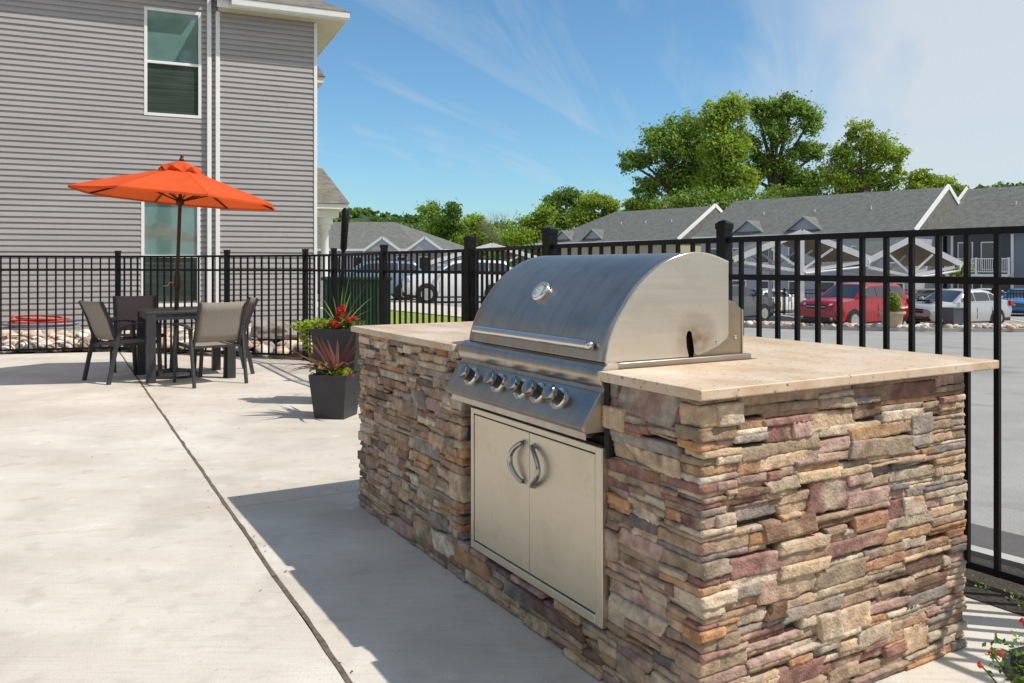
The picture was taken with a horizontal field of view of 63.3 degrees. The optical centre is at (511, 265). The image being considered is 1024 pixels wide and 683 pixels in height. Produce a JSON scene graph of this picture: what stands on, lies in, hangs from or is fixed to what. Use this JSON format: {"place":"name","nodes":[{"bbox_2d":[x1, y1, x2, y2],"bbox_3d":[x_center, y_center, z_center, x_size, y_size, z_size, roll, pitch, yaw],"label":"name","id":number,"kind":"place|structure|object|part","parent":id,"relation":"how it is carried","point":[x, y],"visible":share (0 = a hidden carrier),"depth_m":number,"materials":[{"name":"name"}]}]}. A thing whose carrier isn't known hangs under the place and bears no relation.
{"place":"outdoors","nodes":[
{"label":"outdoors","id":0,"kind":"place"},
{"bbox_2d":[0,342,301,359],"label":"gravel bed","id":1,"kind":"object","parent":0,"point":[222,354],"visible":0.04,"depth_m":11.70,"materials":[{"name":"grey gravel"}]},
{"bbox_2d":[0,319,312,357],"bbox_3d":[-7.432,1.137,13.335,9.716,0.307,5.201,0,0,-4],"label":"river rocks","id":2,"kind":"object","parent":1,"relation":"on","point":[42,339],"visible":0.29,"depth_m":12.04,"materials":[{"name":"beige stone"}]},
{"bbox_2d":[2,315,80,329],"bbox_3d":[-7.316,0.875,12.895,1.206,0.221,0.680,0,0,0],"label":"garden hose","id":3,"kind":"object","parent":2,"relation":"on","point":[33,323],"visible":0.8,"depth_m":12.69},
{"bbox_2d":[250,319,296,339],"bbox_3d":[-3.549,0.947,12.400,0.672,0.246,0.594,5,-1,-17],"label":"boulder","id":4,"kind":"object","parent":2,"relation":"on","point":[272,329],"visible":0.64,"depth_m":12.16,"materials":[{"name":"beige stone"}]},
{"bbox_2d":[340,208,349,315],"bbox_3d":[-2.551,0.195,12.600,0.170,2.152,0.116,0,0,0],"label":"torch post","id":5,"kind":"object","parent":1,"relation":"on","point":[344,227],"visible":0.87,"depth_m":12.56,"materials":[{"name":"black metal"}]},
{"bbox_2d":[321,276,392,325],"bbox_3d":[-2.430,0.695,13.099,1.080,1.050,0.860,0,0,-8],"label":"utility box","id":6,"kind":"object","parent":1,"relation":"on","point":[326,294],"visible":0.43,"depth_m":12.71,"materials":[{"name":"green metal"}]},
{"bbox_2d":[338,215,425,230],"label":"hill","id":7,"kind":"structure","parent":0,"point":[363,218],"depth_m":380.83,"materials":[{"name":"green plant"}]},
{"bbox_2d":[333,206,541,265],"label":"distant woods","id":8,"kind":"object","parent":7,"relation":"on","point":[369,211],"visible":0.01,"depth_m":388.32,"materials":[{"name":"green plant"}]},
{"bbox_2d":[317,302,460,317],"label":"pavement","id":9,"kind":"structure","parent":0,"point":[432,309],"depth_m":25.25,"materials":[{"name":"grey concrete"}]},
{"bbox_2d":[391,311,460,323],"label":"lawn","id":10,"kind":"structure","parent":0,"point":[420,318],"depth_m":21.18,"materials":[{"name":"green plant"}]},
{"bbox_2d":[384,235,476,324],"bbox_3d":[-0.838,0.525,7.861,0.092,1.590,1.719,0,0,-36],"label":"metal fence","id":11,"kind":"object","parent":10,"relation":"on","point":[469,242],"visible":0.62,"depth_m":7.71,"materials":[{"name":"black metal"}]},
{"bbox_2d":[467,245,541,320],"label":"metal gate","id":12,"kind":"structure","parent":11,"relation":"attached to","point":[473,282],"depth_m":6.81,"materials":[{"name":"metal"}]},
{"bbox_2d":[0,352,1023,682],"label":"patio","id":13,"kind":"structure","parent":0,"point":[124,562],"depth_m":3.46,"materials":[{"name":"concrete"}]},
{"bbox_2d":[78,300,162,384],"bbox_3d":[-4.199,0.793,8.882,0.585,0.861,0.663,0,0,38],"label":"patio chair","id":14,"kind":"object","parent":13,"relation":"on","point":[99,320],"visible":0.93,"depth_m":8.77,"materials":[{"name":"beige fabric"}]},
{"bbox_2d":[110,295,166,372],"bbox_3d":[-4.471,0.793,9.914,0.585,0.861,0.664,0,0,-30],"label":"patio chair","id":15,"kind":"object","parent":13,"relation":"on","point":[125,307],"visible":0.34,"depth_m":10.07,"materials":[{"name":"fabric"}]},
{"bbox_2d":[68,155,275,378],"bbox_3d":[-3.690,-0.008,9.194,2.028,2.455,2.034,0,0,-14],"label":"patio umbrella","id":16,"kind":"object","parent":13,"relation":"on","point":[180,183],"visible":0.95,"depth_m":9.02,"materials":[{"name":"orange fabric"}]},
{"bbox_2d":[136,307,235,383],"bbox_3d":[-3.620,0.850,9.200,0.900,0.740,0.900,0,0,-30],"label":"patio table","id":17,"kind":"object","parent":13,"relation":"on","point":[146,359],"visible":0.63,"depth_m":8.95,"materials":[{"name":"grey metal"}]},
{"bbox_2d":[0,245,387,360],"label":"metal fence","id":18,"kind":"object","parent":13,"relation":"on","point":[334,270],"visible":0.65,"depth_m":11.11,"materials":[{"name":"black metal"}]},
{"bbox_2d":[172,301,247,387],"bbox_3d":[-3.129,0.793,8.643,0.585,0.861,0.663,0,0,-41],"label":"patio chair","id":19,"kind":"object","parent":13,"relation":"on","point":[219,324],"visible":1,"depth_m":8.50,"materials":[{"name":"beige fabric"}]},
{"bbox_2d":[193,297,258,376],"bbox_3d":[-3.275,0.793,9.509,0.664,0.861,0.585,0,0,-28],"label":"patio chair","id":20,"kind":"object","parent":13,"relation":"on","point":[252,302],"visible":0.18,"depth_m":9.39,"materials":[{"name":"grey fabric"}]},
{"bbox_2d":[92,375,371,671],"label":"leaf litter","id":21,"kind":"object","parent":13,"relation":"on","point":[265,550],"visible":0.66,"depth_m":3.54,"materials":[{"name":"brown plant"}]},
{"bbox_2d":[118,351,352,682],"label":"joint sealant","id":22,"kind":"object","parent":13,"relation":"on","point":[331,656],"visible":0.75,"depth_m":3.33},
{"bbox_2d":[282,321,360,419],"bbox_3d":[-1.489,0.808,6.667,0.633,0.824,0.933,0,0,-41],"label":"potted plant","id":23,"kind":"object","parent":13,"relation":"on","point":[335,384],"visible":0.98,"depth_m":6.62,"materials":[{"name":"red plant"}]},
{"bbox_2d":[290,276,371,391],"bbox_3d":[-1.538,0.632,7.441,0.800,1.176,0.619,0,0,-27],"label":"potted plant","id":24,"kind":"object","parent":13,"relation":"on","point":[333,330],"visible":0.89,"depth_m":7.28,"materials":[{"name":"green plant"}]},
{"bbox_2d":[963,578,1023,614],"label":"soil strip","id":25,"kind":"object","parent":13,"relation":"on","point":[991,595],"depth_m":3.05,"materials":[{"name":"brown soil"}]},
{"bbox_2d":[970,575,1023,606],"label":"ground cover","id":26,"kind":"object","parent":25,"relation":"on","point":[997,587],"visible":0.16,"depth_m":3.10,"materials":[{"name":"green plant"}]},
{"bbox_2d":[977,618,1023,682],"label":"potted plant","id":27,"kind":"object","parent":13,"relation":"on","point":[1011,663],"visible":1,"depth_m":2.05,"materials":[{"name":"green plant"}]},
{"bbox_2d":[317,294,1023,535],"bbox_3d":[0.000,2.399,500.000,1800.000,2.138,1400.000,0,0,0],"label":"parking lot","id":28,"kind":"structure","parent":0,"point":[1012,432],"depth_m":11.12,"materials":[{"name":"grey asphalt"}]},
{"bbox_2d":[0,0,350,331],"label":"apartment building","id":29,"kind":"structure","parent":28,"relation":"on","point":[224,91],"depth_m":15.38,"materials":[{"name":"grey plastic"}]},
{"bbox_2d":[141,202,199,306],"bbox_3d":[-6.364,-0.240,15.493,1.020,2.000,0.080,0,0,-24],"label":"window","id":30,"kind":"structure","parent":29,"relation":"in","point":[158,221],"depth_m":15.48,"materials":[{"name":"clear glass"}]},
{"bbox_2d":[144,6,200,118],"bbox_3d":[-6.334,-3.780,15.507,0.990,2.000,0.080,0,0,-24],"label":"window","id":31,"kind":"structure","parent":29,"relation":"in","point":[172,38],"depth_m":15.51,"materials":[{"name":"clear glass"}]},
{"bbox_2d":[317,168,349,317],"bbox_3d":[-5.837,-0.705,22.925,1.940,4.250,3.600,0,0,-24],"label":"porch","id":32,"kind":"object","parent":29,"relation":"attached to","point":[332,202],"visible":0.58,"depth_m":21.89,"materials":[{"name":"white paint"}]},
{"bbox_2d":[317,259,421,299],"bbox_3d":[-5.994,0.618,35.488,4.602,1.792,2.020,0,0,-14],"label":"parked car","id":33,"kind":"object","parent":28,"relation":"on","point":[402,274],"visible":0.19,"depth_m":34.89,"materials":[{"name":"white paint"}]},
{"bbox_3d":[-6.115,0.082,34.688,0.800,0.401,0.120,0,0,-14],"label":"side window","id":34,"kind":"part","parent":33,"relation":"part of","materials":[{"name":"grey glass"}]},
{"bbox_3d":[-5.242,0.079,34.907,0.880,0.413,0.123,0,0,-14],"label":"side window","id":35,"kind":"part","parent":33,"relation":"part of","materials":[{"name":"grey glass"}]},
{"bbox_3d":[-4.408,0.097,35.114,0.720,0.428,0.121,0,0,-14],"label":"side window","id":36,"kind":"part","parent":33,"relation":"part of","materials":[{"name":"grey glass"}]},
{"bbox_2d":[317,222,463,277],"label":"apartment block","id":37,"kind":"structure","parent":28,"relation":"on","point":[363,237],"depth_m":76.94,"materials":[{"name":"grey"}]},
{"bbox_2d":[353,256,363,267],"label":"window","id":38,"kind":"structure","parent":37,"relation":"in","point":[353,256],"depth_m":75.36,"materials":[{"name":"grey glass"}]},
{"bbox_2d":[419,256,427,269],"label":"window","id":39,"kind":"structure","parent":37,"relation":"in","point":[420,257],"depth_m":75.36,"materials":[{"name":"grey glass"}]},
{"bbox_2d":[401,259,511,302],"bbox_3d":[-2.075,0.610,32.989,4.602,1.792,2.020,0,0,-8],"label":"parked car","id":40,"kind":"object","parent":28,"relation":"on","point":[438,283],"visible":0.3,"depth_m":32.07,"materials":[{"name":"white paint"}]},
{"bbox_3d":[-2.279,0.073,32.206,0.800,0.401,0.120,0,0,-8],"label":"side window","id":41,"kind":"part","parent":40,"relation":"part of","materials":[{"name":"grey glass"}]},
{"bbox_3d":[-0.536,0.089,32.451,0.720,0.428,0.121,0,0,-8],"label":"side window","id":42,"kind":"part","parent":40,"relation":"part of","materials":[{"name":"grey glass"}]},
{"bbox_2d":[431,243,536,267],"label":"carport","id":43,"kind":"object","parent":28,"relation":"on","point":[491,245],"visible":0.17,"depth_m":51.95,"materials":[{"name":"grey"}]},
{"bbox_2d":[562,189,621,227],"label":"woodland tree","id":44,"kind":"object","parent":28,"relation":"on","point":[581,214],"visible":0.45,"depth_m":114.93,"materials":[{"name":"green plant"}]},
{"bbox_2d":[535,204,722,254],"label":"apartment block","id":45,"kind":"structure","parent":28,"relation":"on","point":[669,224],"depth_m":81.68,"materials":[{"name":"grey"}]},
{"bbox_2d":[621,196,657,211],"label":"woodland tree","id":46,"kind":"object","parent":28,"relation":"on","point":[630,204],"visible":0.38,"depth_m":110.61,"materials":[{"name":"green plant"}]},
{"bbox_2d":[616,107,713,205],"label":"cottonwood tree","id":47,"kind":"object","parent":28,"relation":"on","point":[677,139],"visible":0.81,"depth_m":104.11,"materials":[{"name":"green plant"}]},
{"bbox_2d":[649,178,763,209],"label":"understory tree","id":48,"kind":"object","parent":28,"relation":"on","point":[722,199],"visible":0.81,"depth_m":95.40,"materials":[{"name":"green plant"}]},
{"bbox_2d":[684,90,769,210],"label":"cottonwood tree","id":49,"kind":"object","parent":28,"relation":"on","point":[722,167],"visible":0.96,"depth_m":98.52,"materials":[{"name":"green plant"}]},
{"bbox_2d":[733,283,774,320],"bbox_3d":[9.631,1.631,37.013,4.602,1.792,2.020,0,0,-35],"label":"parked car","id":50,"kind":"object","parent":28,"relation":"on","point":[768,306],"visible":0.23,"depth_m":36.65,"materials":[{"name":"grey paint"}]},
{"bbox_3d":[9.587,1.092,36.049,0.880,0.413,0.123,0,0,-35],"label":"side window","id":51,"kind":"part","parent":50,"relation":"part of","materials":[{"name":"grey glass"}]},
{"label":"side window","id":52,"kind":"part","parent":50,"relation":"part of","materials":[{"name":"grey glass"}]},
{"bbox_2d":[751,288,805,310],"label":"parked car","id":53,"kind":"object","parent":28,"relation":"on","point":[766,291],"visible":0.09,"depth_m":48.39,"materials":[{"name":"white paint"}]},
{"bbox_2d":[736,90,829,194],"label":"cottonwood tree","id":54,"kind":"object","parent":28,"relation":"on","point":[782,109],"visible":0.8,"depth_m":101.10,"materials":[{"name":"green plant"}]},
{"bbox_2d":[733,229,872,300],"bbox_3d":[13.286,0.420,40.406,6.099,4.100,7.150,0,0,6],"label":"carport","id":55,"kind":"object","parent":28,"relation":"on","point":[828,250],"visible":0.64,"depth_m":37.21,"materials":[{"name":"grey"}]},
{"bbox_2d":[691,184,959,298],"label":"apartment block","id":56,"kind":"structure","parent":28,"relation":"on","point":[918,209],"depth_m":63.14,"materials":[{"name":"grey"}]},
{"bbox_2d":[711,248,715,254],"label":"window","id":57,"kind":"structure","parent":56,"relation":"in","point":[713,250],"depth_m":68.88,"materials":[{"name":"grey glass"}]},
{"bbox_2d":[733,280,746,286],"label":"window","id":58,"kind":"structure","parent":56,"relation":"in","point":[734,281],"depth_m":66.76,"materials":[{"name":"grey glass"}]},
{"bbox_2d":[762,280,774,288],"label":"window","id":59,"kind":"structure","parent":56,"relation":"in","point":[764,282],"depth_m":65.31,"materials":[{"name":"grey glass"}]},
{"bbox_2d":[762,247,774,263],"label":"window","id":60,"kind":"structure","parent":56,"relation":"in","point":[764,260],"depth_m":65.31,"materials":[{"name":"grey glass"}]},
{"bbox_2d":[788,281,793,294],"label":"window","id":61,"kind":"structure","parent":56,"relation":"in","point":[790,283],"depth_m":63.81,"materials":[{"name":"grey glass"}]},
{"bbox_2d":[788,247,793,263],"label":"window","id":62,"kind":"structure","parent":56,"relation":"in","point":[790,250],"depth_m":63.78,"materials":[{"name":"grey glass"}]},
{"bbox_2d":[821,281,835,292],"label":"window","id":63,"kind":"structure","parent":56,"relation":"in","point":[825,285],"depth_m":61.71,"materials":[{"name":"grey glass"}]},
{"bbox_2d":[893,283,904,291],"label":"window","id":64,"kind":"structure","parent":56,"relation":"in","point":[902,285],"depth_m":57.64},
{"bbox_2d":[754,180,899,199],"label":"understory tree","id":65,"kind":"object","parent":28,"relation":"on","point":[777,193],"visible":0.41,"depth_m":97.31,"materials":[{"name":"green plant"}]},
{"bbox_2d":[800,282,907,323],"bbox_3d":[12.891,1.478,31.187,4.602,1.792,2.020,0,0,-33],"label":"parked car","id":66,"kind":"object","parent":28,"relation":"on","point":[874,298],"visible":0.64,"depth_m":30.35,"materials":[{"name":"red paint"}]},
{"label":"side window","id":67,"kind":"part","parent":66,"relation":"part of","materials":[{"name":"grey glass"}]},
{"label":"side window","id":68,"kind":"part","parent":66,"relation":"part of","materials":[{"name":"grey glass"}]},
{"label":"side window","id":69,"kind":"part","parent":66,"relation":"part of","materials":[{"name":"grey glass"}]},
{"bbox_2d":[815,116,912,193],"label":"maple tree","id":70,"kind":"object","parent":28,"relation":"on","point":[847,176],"visible":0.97,"depth_m":95.30,"materials":[{"name":"green plant"}]},
{"bbox_2d":[744,324,1023,331],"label":"kerb","id":71,"kind":"structure","parent":28,"relation":"on","point":[870,328],"depth_m":28.38,"materials":[{"name":"concrete"}]},
{"bbox_2d":[744,320,1023,330],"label":"landscape rocks","id":72,"kind":"object","parent":71,"relation":"on","point":[1012,327],"visible":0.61,"depth_m":28.76,"materials":[{"name":"white stone"}]},
{"bbox_2d":[878,291,905,327],"bbox_3d":[13.140,1.501,28.700,0.874,1.259,0.880,0,0,0],"label":"potted plant","id":73,"kind":"object","parent":71,"relation":"on","point":[896,317],"visible":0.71,"depth_m":28.46,"materials":[{"name":"green plant"}]},
{"bbox_2d":[942,307,962,324],"bbox_3d":[15.196,1.778,28.600,0.570,0.700,0.570,0,0,-20],"label":"waste bin","id":74,"kind":"object","parent":71,"relation":"on","point":[952,315],"visible":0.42,"depth_m":28.41,"materials":[{"name":"metal"}]},
{"bbox_2d":[750,288,1023,313],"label":"metal fence","id":75,"kind":"object","parent":28,"relation":"on","point":[783,293],"visible":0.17,"depth_m":46.39,"materials":[{"name":"black metal"}]},
{"bbox_2d":[822,238,962,275],"bbox_3d":[19.106,0.570,42.406,4.722,3.901,7.150,0,0,6],"label":"carport","id":76,"kind":"object","parent":28,"relation":"on","point":[924,254],"visible":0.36,"depth_m":39.94,"materials":[{"name":"grey"}]},
{"bbox_2d":[915,288,934,301],"bbox_3d":[19.484,1.806,38.487,2.020,1.522,4.542,0,0,38],"label":"parked car","id":77,"kind":"object","parent":28,"relation":"on","point":[925,292],"visible":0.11,"depth_m":38.22,"materials":[{"name":"silver metal"}]},
{"bbox_2d":[900,167,964,194],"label":"maple tree","id":78,"kind":"object","parent":28,"relation":"on","point":[922,178],"visible":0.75,"depth_m":93.05,"materials":[{"name":"green plant"}]},
{"bbox_2d":[905,288,1013,324],"bbox_3d":[17.396,1.650,32.587,4.542,1.522,2.020,0,0,-24],"label":"parked car","id":79,"kind":"object","parent":28,"relation":"on","point":[981,306],"visible":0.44,"depth_m":31.99,"materials":[{"name":"silver metal"}]},
{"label":"side window","id":80,"kind":"part","parent":79,"relation":"part of","materials":[{"name":"grey glass"}]},
{"bbox_2d":[946,258,974,287],"bbox_3d":[21.545,1.282,40.060,1.468,3.396,1.132,0,0,29],"label":"young tree","id":81,"kind":"object","parent":28,"relation":"on","point":[958,274],"visible":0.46,"depth_m":39.95,"materials":[{"name":"green plant"}]},
{"bbox_2d":[941,186,1023,291],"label":"apartment block","id":82,"kind":"structure","parent":28,"relation":"on","point":[992,207],"depth_m":58.30,"materials":[{"name":"grey"}]},
{"bbox_2d":[958,242,972,269],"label":"window","id":83,"kind":"structure","parent":82,"relation":"in","point":[960,244],"depth_m":58.60,"materials":[{"name":"white glass"}]},
{"bbox_2d":[981,242,992,269],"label":"window","id":84,"kind":"structure","parent":82,"relation":"in","point":[986,247],"depth_m":57.42,"materials":[{"name":"grey glass"}]},
{"bbox_2d":[981,284,992,287],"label":"window","id":85,"kind":"structure","parent":82,"relation":"in","point":[982,285],"depth_m":57.40,"materials":[{"name":"grey glass"}]},
{"bbox_2d":[961,545,1023,569],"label":"kerb","id":86,"kind":"structure","parent":28,"relation":"on","point":[1006,559],"depth_m":4.17,"materials":[{"name":"concrete"}]},
{"bbox_2d":[979,288,1005,297],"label":"parked car","id":87,"kind":"object","parent":28,"relation":"on","point":[986,289],"visible":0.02,"depth_m":51.93,"materials":[{"name":"white paint"}]},
{"bbox_2d":[1001,288,1023,313],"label":"parked car","id":88,"kind":"object","parent":28,"relation":"on","point":[1018,307],"visible":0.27,"depth_m":43.65,"materials":[{"name":"blue paint"}]},
{"bbox_2d":[317,0,1023,245],"label":"sky","id":89,"kind":"structure","parent":0,"point":[499,106],"materials":[{"name":"blue"}]},
{"bbox_2d":[351,321,998,682],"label":"kitchen island","id":90,"kind":"structure","parent":0,"point":[784,511],"depth_m":2.38,"materials":[{"name":"stone"}]},
{"bbox_2d":[471,406,609,628],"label":"access doors","id":91,"kind":"structure","parent":90,"relation":"attached to","point":[539,506],"depth_m":2.69,"materials":[{"name":"metal"}]},
{"bbox_2d":[475,414,531,572],"bbox_3d":[-0.049,0.790,2.933,0.048,0.469,0.389,0,0,-30],"label":"door","id":92,"kind":"structure","parent":91,"relation":"in","point":[502,450],"depth_m":2.92,"materials":[{"name":"metal"}]},
{"bbox_2d":[530,433,594,612],"bbox_3d":[0.144,0.790,2.604,0.048,0.469,0.369,0,0,-30],"label":"door","id":93,"kind":"structure","parent":91,"relation":"in","point":[562,475],"depth_m":2.59,"materials":[{"name":"metal"}]},
{"bbox_2d":[445,252,750,458],"bbox_3d":[0.268,0.257,2.954,0.719,0.605,0.960,0,0,-30],"label":"gas grill","id":94,"kind":"object","parent":90,"relation":"in","point":[550,337],"visible":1,"depth_m":2.67,"materials":[{"name":"metal"}]},
{"bbox_2d":[962,553,1023,595],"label":"mulch bed","id":95,"kind":"object","parent":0,"point":[1010,586],"visible":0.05,"depth_m":3.88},
{"bbox_2d":[541,220,1023,584],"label":"metal fence","id":96,"kind":"object","parent":95,"relation":"on","point":[724,240],"visible":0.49,"depth_m":3.51,"materials":[{"name":"black metal"}]},
{"bbox_2d":[971,523,1023,557],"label":"sealed strip","id":97,"kind":"object","parent":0,"point":[1011,543],"depth_m":4.82,"materials":[{"name":"concrete"}]},
{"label":"hill","id":98,"kind":"structure","parent":0,"visible":0},
{"bbox_2d":[956,181,1023,195],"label":"distant woods","id":99,"kind":"object","parent":98,"relation":"on","point":[999,184],"visible":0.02,"depth_m":416.81,"materials":[{"name":"green plant"}]},
{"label":"far lawn","id":100,"kind":"structure","parent":0,"visible":0},
{"bbox_2d":[413,197,454,237],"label":"woodland tree","id":101,"kind":"object","parent":100,"relation":"on","point":[428,213],"visible":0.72,"depth_m":129.01,"materials":[{"name":"green plant"}]},
{"bbox_2d":[437,198,467,243],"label":"woodland tree","id":102,"kind":"object","parent":100,"relation":"on","point":[451,207],"visible":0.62,"depth_m":127.28,"materials":[{"name":"green plant"}]},
{"bbox_2d":[450,211,505,258],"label":"woodland tree","id":103,"kind":"object","parent":100,"relation":"on","point":[471,221],"visible":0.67,"depth_m":124.57,"materials":[{"name":"green plant"}]},
{"bbox_2d":[473,209,519,259],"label":"tree","id":104,"kind":"object","parent":100,"relation":"on","point":[491,230],"visible":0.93,"depth_m":119.45,"materials":[{"name":"green plant"}]},
{"bbox_2d":[484,215,518,252],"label":"woodland tree","id":105,"kind":"object","parent":100,"relation":"on","point":[507,224],"visible":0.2,"depth_m":131.14,"materials":[{"name":"green plant"}]},
{"bbox_2d":[497,200,560,255],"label":"woodland tree","id":106,"kind":"object","parent":100,"relation":"on","point":[534,224],"visible":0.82,"depth_m":117.05,"materials":[{"name":"green plant"}]},
{"bbox_2d":[539,185,590,231],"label":"woodland tree","id":107,"kind":"object","parent":100,"relation":"on","point":[566,197],"visible":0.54,"depth_m":123.09,"materials":[{"name":"green plant"}]}
]}

